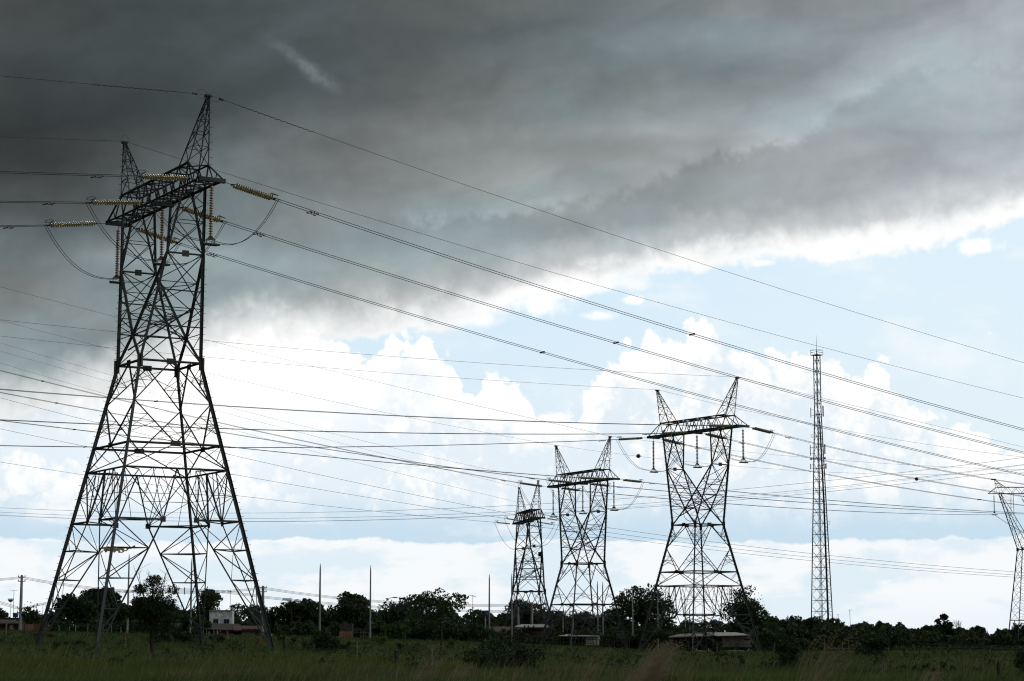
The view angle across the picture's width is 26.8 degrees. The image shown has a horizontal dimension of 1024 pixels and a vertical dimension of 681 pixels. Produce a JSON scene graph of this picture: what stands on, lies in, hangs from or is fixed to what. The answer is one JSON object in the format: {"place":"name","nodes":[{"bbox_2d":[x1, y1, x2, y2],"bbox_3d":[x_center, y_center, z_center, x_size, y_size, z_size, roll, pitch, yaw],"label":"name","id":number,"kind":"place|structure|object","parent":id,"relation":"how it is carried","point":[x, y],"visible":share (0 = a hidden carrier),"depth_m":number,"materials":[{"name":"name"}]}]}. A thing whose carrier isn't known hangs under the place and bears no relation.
{"place":"outdoors","nodes":[
{"label":"outdoors","id":0,"kind":"place"},
{"bbox_2d":[0,648,477,679],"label":"yellow grass","id":1,"kind":"structure","parent":0,"point":[62,663],"depth_m":69.84,"materials":[{"name":"plant"}]},
{"bbox_2d":[0,629,1023,680],"bbox_3d":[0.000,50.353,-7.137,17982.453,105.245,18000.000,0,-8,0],"label":"ground","id":2,"kind":"structure","parent":0,"point":[318,652],"depth_m":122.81,"materials":[{"name":"plant"}]},
{"bbox_2d":[0,619,33,630],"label":"house","id":3,"kind":"structure","parent":2,"relation":"on","point":[12,624],"depth_m":272.64,"materials":[{"name":"brick"}]},
{"bbox_2d":[21,601,42,633],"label":"thin tree","id":4,"kind":"object","parent":2,"relation":"on","point":[29,614],"visible":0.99,"depth_m":203.22,"materials":[{"name":"green plant"}]},
{"bbox_2d":[46,593,105,625],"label":"mango tree","id":5,"kind":"object","parent":2,"relation":"on","point":[82,609],"visible":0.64,"depth_m":258.99,"materials":[{"name":"green plant"}]},
{"bbox_2d":[72,587,140,623],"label":"mango tree","id":6,"kind":"object","parent":2,"relation":"on","point":[120,616],"visible":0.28,"depth_m":265.24,"materials":[{"name":"green plant"}]},
{"bbox_2d":[47,617,176,633],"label":"undergrowth","id":7,"kind":"object","parent":2,"relation":"on","point":[117,626],"visible":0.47,"depth_m":254.33,"materials":[{"name":"green plant"}]},
{"bbox_2d":[124,565,182,653],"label":"windswept tree","id":8,"kind":"object","parent":2,"relation":"on","point":[151,612],"visible":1,"depth_m":99.02,"materials":[{"name":"green plant"}]},
{"bbox_2d":[35,94,274,649],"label":"lattice tower","id":9,"kind":"structure","parent":2,"relation":"on","point":[166,202],"depth_m":125.10,"materials":[{"name":"metal"}]},
{"bbox_2d":[44,219,105,227],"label":"tension insulator","id":10,"kind":"object","parent":9,"relation":"attached to","point":[71,224],"visible":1,"depth_m":131.95,"materials":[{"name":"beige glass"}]},
{"bbox_2d":[84,196,151,204],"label":"tension insulator","id":11,"kind":"object","parent":9,"relation":"attached to","point":[117,202],"visible":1,"depth_m":125.66,"materials":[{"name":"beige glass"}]},
{"bbox_2d":[136,227,179,244],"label":"tension insulator","id":12,"kind":"object","parent":9,"relation":"attached to","point":[151,233],"visible":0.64,"depth_m":135.06,"materials":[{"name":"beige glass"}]},
{"bbox_2d":[181,243,1023,475],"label":"power conductor","id":13,"kind":"object","parent":12,"relation":"attached to","point":[543,352],"visible":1,"depth_m":149.90,"materials":[{"name":"metal"}]},
{"bbox_2d":[134,170,193,180],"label":"tension insulator","id":14,"kind":"object","parent":9,"relation":"attached to","point":[163,177],"visible":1,"depth_m":119.24,"materials":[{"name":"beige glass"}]},
{"bbox_2d":[136,176,278,244],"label":"jumper loop","id":15,"kind":"object","parent":14,"relation":"hanging from","point":[203,239],"visible":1,"depth_m":120.11,"materials":[{"name":"metal"}]},
{"bbox_2d":[174,205,227,222],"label":"tension insulator","id":16,"kind":"object","parent":9,"relation":"attached to","point":[214,219],"visible":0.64,"depth_m":128.84,"materials":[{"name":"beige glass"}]},
{"bbox_2d":[225,221,1023,453],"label":"power conductor","id":17,"kind":"object","parent":16,"relation":"attached to","point":[614,342],"visible":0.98,"depth_m":142.72,"materials":[{"name":"metal"}]},
{"bbox_2d":[202,186,219,246],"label":"suspension insulator","id":18,"kind":"object","parent":9,"relation":"hanging from","point":[210,237],"visible":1,"depth_m":120.67,"materials":[{"name":"grey ceramic"}]},
{"bbox_2d":[226,182,280,200],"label":"tension insulator","id":19,"kind":"object","parent":9,"relation":"attached to","point":[248,190],"visible":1,"depth_m":122.48,"materials":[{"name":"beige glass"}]},
{"bbox_2d":[278,199,1023,430],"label":"power conductor","id":20,"kind":"object","parent":19,"relation":"attached to","point":[692,334],"visible":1,"depth_m":134.97,"materials":[{"name":"metal"}]},
{"bbox_2d":[120,135,1021,397],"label":"earth wire","id":21,"kind":"object","parent":9,"relation":"attached to","point":[560,274],"visible":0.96,"depth_m":148.69,"materials":[{"name":"metal"}]},
{"bbox_2d":[211,92,1023,362],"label":"earth wire","id":22,"kind":"object","parent":9,"relation":"attached to","point":[221,99],"visible":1,"depth_m":132.61,"materials":[{"name":"metal"}]},
{"bbox_2d":[169,626,199,643],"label":"bush","id":23,"kind":"object","parent":2,"relation":"on","point":[187,635],"visible":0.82,"depth_m":148.31,"materials":[{"name":"green plant"}]},
{"bbox_2d":[179,609,211,634],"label":"garden tree","id":24,"kind":"object","parent":2,"relation":"on","point":[185,622],"visible":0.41,"depth_m":286.59,"materials":[{"name":"green plant"}]},
{"bbox_2d":[193,586,226,615],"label":"round tree","id":25,"kind":"object","parent":2,"relation":"on","point":[212,599],"visible":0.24,"depth_m":331.08,"materials":[{"name":"green plant"}]},
{"bbox_2d":[186,623,241,635],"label":"house","id":26,"kind":"structure","parent":2,"relation":"on","point":[222,627],"depth_m":285.59,"materials":[{"name":"ceramic"}]},
{"bbox_2d":[200,607,234,633],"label":"house","id":27,"kind":"structure","parent":2,"relation":"on","point":[221,616],"depth_m":297.59,"materials":[{"name":"paint"}]},
{"bbox_2d":[228,603,277,624],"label":"garden tree","id":28,"kind":"object","parent":2,"relation":"on","point":[246,612],"visible":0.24,"depth_m":346.43,"materials":[{"name":"green plant"}]},
{"bbox_2d":[259,586,266,634],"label":"utility pole","id":29,"kind":"object","parent":2,"relation":"on","point":[262,591],"visible":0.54,"depth_m":269.95,"materials":[{"name":"concrete"}]},
{"bbox_2d":[264,588,531,606],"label":"overhead cables","id":30,"kind":"object","parent":29,"relation":"attached to","point":[408,603],"visible":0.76,"depth_m":276.19,"materials":[{"name":"metal"}]},
{"bbox_2d":[266,596,531,612],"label":"overhead cables","id":31,"kind":"object","parent":29,"relation":"attached to","point":[491,611],"visible":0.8,"depth_m":276.75,"materials":[{"name":"metal"}]},
{"bbox_2d":[264,598,328,633],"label":"mango tree","id":32,"kind":"object","parent":2,"relation":"on","point":[301,613],"visible":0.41,"depth_m":281.84,"materials":[{"name":"green plant"}]},
{"bbox_2d":[273,619,359,636],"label":"undergrowth","id":33,"kind":"object","parent":2,"relation":"on","point":[307,627],"visible":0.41,"depth_m":270.22,"materials":[{"name":"green plant"}]},
{"bbox_2d":[311,628,341,652],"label":"bush","id":34,"kind":"object","parent":2,"relation":"on","point":[321,639],"visible":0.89,"depth_m":116.68,"materials":[{"name":"green plant"}]},
{"bbox_2d":[0,629,673,650],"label":"verge weeds","id":35,"kind":"object","parent":2,"relation":"on","point":[145,632],"visible":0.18,"depth_m":232.41,"materials":[{"name":"green plant"}]},
{"bbox_2d":[321,591,382,628],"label":"mango tree","id":36,"kind":"object","parent":2,"relation":"on","point":[356,616],"visible":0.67,"depth_m":278.37,"materials":[{"name":"green plant"}]},
{"bbox_2d":[371,620,397,639],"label":"bush","id":37,"kind":"object","parent":2,"relation":"on","point":[390,634],"visible":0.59,"depth_m":247.28,"materials":[{"name":"green plant"}]},
{"bbox_2d":[375,596,414,624],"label":"garden tree","id":38,"kind":"object","parent":2,"relation":"on","point":[394,613],"visible":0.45,"depth_m":375.46,"materials":[{"name":"green plant"}]},
{"bbox_2d":[392,618,426,639],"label":"bush","id":39,"kind":"object","parent":2,"relation":"on","point":[411,634],"visible":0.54,"depth_m":252.01,"materials":[{"name":"green plant"}]},
{"bbox_2d":[401,593,450,623],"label":"garden tree","id":40,"kind":"object","parent":2,"relation":"on","point":[423,606],"visible":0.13,"depth_m":385.76,"materials":[{"name":"green plant"}]},
{"bbox_2d":[413,643,468,680],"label":"dry grass clump","id":41,"kind":"object","parent":2,"relation":"on","point":[420,672],"visible":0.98,"depth_m":51.41,"materials":[{"name":"brown plant"}]},
{"bbox_2d":[407,587,476,648],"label":"savanna tree","id":42,"kind":"object","parent":2,"relation":"on","point":[443,604],"visible":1,"depth_m":130.64,"materials":[{"name":"green plant"}]},
{"bbox_2d":[416,620,470,641],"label":"bush","id":43,"kind":"object","parent":2,"relation":"on","point":[456,633],"visible":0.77,"depth_m":248.97,"materials":[{"name":"green plant"}]},
{"bbox_2d":[467,623,491,642],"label":"bush","id":44,"kind":"object","parent":2,"relation":"on","point":[474,634],"visible":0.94,"depth_m":245.50,"materials":[{"name":"green plant"}]},
{"bbox_2d":[461,650,500,672],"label":"bush","id":45,"kind":"object","parent":2,"relation":"on","point":[484,656],"visible":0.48,"depth_m":71.01,"materials":[{"name":"green plant"}]},
{"bbox_2d":[464,635,547,669],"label":"bush","id":46,"kind":"object","parent":2,"relation":"on","point":[524,652],"visible":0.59,"depth_m":73.03,"materials":[{"name":"green plant"}]},
{"bbox_2d":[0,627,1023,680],"bbox_3d":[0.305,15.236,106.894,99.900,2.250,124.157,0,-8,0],"label":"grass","id":47,"kind":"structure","parent":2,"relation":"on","point":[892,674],"depth_m":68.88,"materials":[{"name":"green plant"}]},
{"bbox_2d":[493,598,550,631],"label":"garden tree","id":48,"kind":"object","parent":2,"relation":"on","point":[525,618],"visible":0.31,"depth_m":347.86,"materials":[{"name":"green plant"}]},
{"bbox_2d":[493,624,553,635],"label":"brick house","id":49,"kind":"structure","parent":2,"relation":"on","point":[535,628],"depth_m":276.57,"materials":[{"name":"ceramic"}]},
{"bbox_2d":[353,617,694,651],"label":"undergrowth","id":50,"kind":"object","parent":2,"relation":"on","point":[504,632],"visible":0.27,"depth_m":260.47,"materials":[{"name":"green plant"}]},
{"bbox_2d":[503,480,554,628],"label":"lattice tower","id":51,"kind":"structure","parent":2,"relation":"on","point":[533,518],"depth_m":294.14,"materials":[{"name":"metal"}]},
{"bbox_2d":[542,609,577,633],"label":"garden tree","id":52,"kind":"object","parent":2,"relation":"on","point":[559,625],"visible":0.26,"depth_m":340.83,"materials":[{"name":"green plant"}]},
{"bbox_2d":[529,627,629,648],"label":"stick fence","id":53,"kind":"object","parent":2,"relation":"on","point":[578,643],"visible":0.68,"depth_m":252.55,"materials":[{"name":"brown wood"}]},
{"bbox_2d":[540,436,628,648],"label":"lattice tower","id":54,"kind":"structure","parent":2,"relation":"on","point":[582,542],"depth_m":257.01,"materials":[{"name":"metal"}]},
{"bbox_2d":[518,480,544,486],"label":"tension insulator","id":55,"kind":"object","parent":54,"relation":"attached to","point":[524,483],"visible":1,"depth_m":263.81,"materials":[{"name":"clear glass"}]},
{"bbox_2d":[1,370,518,482],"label":"power conductor","id":56,"kind":"object","parent":55,"relation":"attached to","point":[260,431],"visible":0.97,"depth_m":248.56,"materials":[{"name":"metal"}]},
{"bbox_2d":[547,477,572,483],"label":"tension insulator","id":57,"kind":"object","parent":54,"relation":"attached to","point":[561,481],"visible":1,"depth_m":257.31,"materials":[{"name":"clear glass"}]},
{"bbox_2d":[1,392,546,479],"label":"power conductor","id":58,"kind":"object","parent":57,"relation":"attached to","point":[274,440],"visible":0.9,"depth_m":241.64,"materials":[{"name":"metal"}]},
{"bbox_2d":[578,475,602,479],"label":"tension insulator","id":59,"kind":"object","parent":54,"relation":"attached to","point":[595,478],"visible":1,"depth_m":250.77,"materials":[{"name":"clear glass"}]},
{"bbox_2d":[0,420,578,477],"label":"power conductor","id":60,"kind":"object","parent":59,"relation":"attached to","point":[302,454],"visible":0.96,"depth_m":235.53,"materials":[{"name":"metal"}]},
{"bbox_2d":[591,483,609,486],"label":"tension insulator","id":61,"kind":"object","parent":54,"relation":"attached to","point":[601,484],"visible":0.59,"depth_m":260.31,"materials":[{"name":"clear glass"}]},
{"bbox_2d":[612,486,1012,513],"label":"power conductor","id":62,"kind":"object","parent":61,"relation":"attached to","point":[803,502],"visible":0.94,"depth_m":301.78,"materials":[{"name":"metal"}]},
{"bbox_2d":[620,479,641,482],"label":"tension insulator","id":63,"kind":"object","parent":54,"relation":"attached to","point":[636,481],"visible":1,"depth_m":253.85,"materials":[{"name":"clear glass"}]},
{"bbox_2d":[643,482,1015,512],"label":"power conductor","id":64,"kind":"object","parent":63,"relation":"attached to","point":[822,499],"visible":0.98,"depth_m":291.57,"materials":[{"name":"metal"}]},
{"bbox_2d":[574,609,623,634],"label":"garden tree","id":65,"kind":"object","parent":2,"relation":"on","point":[607,626],"visible":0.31,"depth_m":336.52,"materials":[{"name":"green plant"}]},
{"bbox_2d":[606,583,678,632],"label":"airy tree","id":66,"kind":"object","parent":2,"relation":"on","point":[640,607],"visible":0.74,"depth_m":272.24,"materials":[{"name":"green plant"}]},
{"bbox_2d":[616,624,672,649],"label":"bush","id":67,"kind":"object","parent":2,"relation":"on","point":[635,640],"visible":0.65,"depth_m":258.76,"materials":[{"name":"green plant"}]},
{"bbox_2d":[623,654,672,680],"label":"dry grass clump","id":68,"kind":"object","parent":2,"relation":"on","point":[637,675],"visible":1,"depth_m":40.54,"materials":[{"name":"brown plant"}]},
{"bbox_2d":[635,640,688,680],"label":"dry grass clump","id":69,"kind":"object","parent":2,"relation":"on","point":[658,675],"visible":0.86,"depth_m":43.46,"materials":[{"name":"beige plant"}]},
{"bbox_2d":[376,609,1000,649],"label":"undergrowth","id":70,"kind":"object","parent":2,"relation":"on","point":[721,627],"visible":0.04,"depth_m":397.41,"materials":[{"name":"green plant"}]},
{"bbox_2d":[668,633,717,647],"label":"lean to","id":71,"kind":"object","parent":2,"relation":"on","point":[679,637],"visible":0.41,"depth_m":248.54,"materials":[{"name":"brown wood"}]},
{"bbox_2d":[638,377,762,651],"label":"lattice tower","id":72,"kind":"structure","parent":2,"relation":"on","point":[693,585],"depth_m":222.17,"materials":[{"name":"metal"}]},
{"bbox_2d":[618,436,642,439],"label":"tension insulator","id":73,"kind":"object","parent":72,"relation":"attached to","point":[631,438],"visible":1,"depth_m":228.56,"materials":[{"name":"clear glass"}]},
{"bbox_2d":[0,439,617,447],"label":"power conductor","id":74,"kind":"object","parent":73,"relation":"attached to","point":[299,447],"visible":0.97,"depth_m":206.24,"materials":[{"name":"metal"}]},
{"bbox_2d":[662,438,684,444],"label":"tension insulator","id":75,"kind":"object","parent":72,"relation":"attached to","point":[673,441],"visible":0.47,"depth_m":231.87,"materials":[{"name":"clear glass"}]},
{"bbox_2d":[685,444,1023,505],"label":"power conductor","id":76,"kind":"object","parent":75,"relation":"attached to","point":[851,478],"visible":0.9,"depth_m":245.76,"materials":[{"name":"metal"}]},
{"bbox_2d":[661,430,686,434],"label":"tension insulator","id":77,"kind":"object","parent":72,"relation":"attached to","point":[681,432],"visible":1,"depth_m":222.47,"materials":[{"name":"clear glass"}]},
{"bbox_2d":[0,419,662,434],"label":"power conductor","id":78,"kind":"object","parent":77,"relation":"attached to","point":[292,430],"visible":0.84,"depth_m":197.65,"materials":[{"name":"metal"}]},
{"bbox_2d":[704,433,727,438],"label":"tension insulator","id":79,"kind":"object","parent":72,"relation":"attached to","point":[707,434],"visible":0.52,"depth_m":225.39,"materials":[{"name":"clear glass"}]},
{"bbox_2d":[726,439,1023,496],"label":"power conductor","id":80,"kind":"object","parent":79,"relation":"attached to","point":[874,470],"visible":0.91,"depth_m":237.49,"materials":[{"name":"metal"}]},
{"bbox_2d":[706,422,731,426],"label":"tension insulator","id":81,"kind":"object","parent":72,"relation":"attached to","point":[718,425],"visible":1,"depth_m":216.11,"materials":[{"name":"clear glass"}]},
{"bbox_2d":[0,389,708,426],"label":"power conductor","id":82,"kind":"object","parent":81,"relation":"attached to","point":[348,413],"visible":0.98,"depth_m":192.84,"materials":[{"name":"metal"}]},
{"bbox_2d":[707,632,750,646],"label":"hut","id":83,"kind":"object","parent":2,"relation":"on","point":[730,639],"visible":0.91,"depth_m":243.15,"materials":[{"name":"grey wood"}]},
{"bbox_2d":[718,585,770,650],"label":"airy tree","id":84,"kind":"object","parent":2,"relation":"on","point":[739,609],"visible":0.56,"depth_m":297.25,"materials":[{"name":"green plant"}]},
{"bbox_2d":[734,598,769,633],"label":"bushy tree","id":85,"kind":"object","parent":2,"relation":"on","point":[759,618],"visible":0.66,"depth_m":293.98,"materials":[{"name":"green plant"}]},
{"bbox_2d":[748,631,784,651],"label":"bush","id":86,"kind":"object","parent":2,"relation":"on","point":[770,638],"visible":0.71,"depth_m":232.38,"materials":[{"name":"green plant"}]},
{"bbox_2d":[775,637,802,670],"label":"bush","id":87,"kind":"object","parent":2,"relation":"on","point":[783,648],"visible":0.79,"depth_m":79.05,"materials":[{"name":"green plant"}]},
{"bbox_2d":[774,634,816,651],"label":"bush","id":88,"kind":"object","parent":2,"relation":"on","point":[804,643],"visible":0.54,"depth_m":222.66,"materials":[{"name":"green plant"}]},
{"bbox_2d":[786,615,824,628],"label":"round tree","id":89,"kind":"object","parent":2,"relation":"on","point":[811,621],"visible":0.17,"depth_m":301.08,"materials":[{"name":"green plant"}]},
{"bbox_2d":[810,339,832,625],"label":"telecom mast","id":90,"kind":"object","parent":2,"relation":"on","point":[819,523],"visible":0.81,"depth_m":349.75,"materials":[{"name":"metal"}]},
{"bbox_2d":[795,625,871,680],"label":"dry grass clump","id":91,"kind":"object","parent":2,"relation":"on","point":[814,679],"visible":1,"depth_m":33.65,"materials":[{"name":"plant"}]},
{"bbox_2d":[812,632,863,651],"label":"bush","id":92,"kind":"object","parent":2,"relation":"on","point":[832,639],"visible":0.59,"depth_m":236.67,"materials":[{"name":"green plant"}]},
{"bbox_2d":[660,649,1016,655],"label":"grass","id":93,"kind":"structure","parent":2,"relation":"on","point":[891,652],"depth_m":206.74,"materials":[{"name":"green plant"}]},
{"bbox_2d":[852,632,891,656],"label":"bush","id":94,"kind":"object","parent":2,"relation":"on","point":[881,643],"visible":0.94,"depth_m":149.93,"materials":[{"name":"green plant"}]},
{"bbox_2d":[748,620,1023,650],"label":"undergrowth","id":95,"kind":"object","parent":2,"relation":"on","point":[795,629],"visible":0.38,"depth_m":268.41,"materials":[{"name":"green plant"}]},
{"bbox_2d":[904,634,967,647],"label":"bush","id":96,"kind":"object","parent":2,"relation":"on","point":[932,640],"visible":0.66,"depth_m":262.86,"materials":[{"name":"green plant"}]},
{"bbox_2d":[934,613,956,636],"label":"leafy tree","id":97,"kind":"object","parent":2,"relation":"on","point":[946,629],"visible":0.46,"depth_m":285.05,"materials":[{"name":"green plant"}]},
{"bbox_2d":[935,621,987,637],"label":"round tree","id":98,"kind":"object","parent":2,"relation":"on","point":[980,631],"visible":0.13,"depth_m":289.14,"materials":[{"name":"green plant"}]},
{"bbox_2d":[988,479,1023,638],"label":"lattice tower","id":99,"kind":"structure","parent":2,"relation":"on","point":[1017,550],"depth_m":369.20,"materials":[{"name":"metal"}]},
{"bbox_2d":[0,469,1023,521],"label":"power conductor","id":100,"kind":"object","parent":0,"point":[526,514],"visible":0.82,"depth_m":316.24,"materials":[{"name":"metal"}]},
{"bbox_2d":[0,0,1023,649],"label":"sky","id":101,"kind":"structure","parent":0,"point":[865,157],"materials":[{"name":"grey"}]},
{"bbox_2d":[4,464,1023,517],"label":"power conductor","id":102,"kind":"object","parent":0,"point":[569,508],"visible":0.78,"depth_m":309.87,"materials":[{"name":"metal"}]},
{"bbox_2d":[14,457,1023,512],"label":"power conductor","id":103,"kind":"object","parent":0,"point":[566,502],"visible":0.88,"depth_m":308.78,"materials":[{"name":"metal"}]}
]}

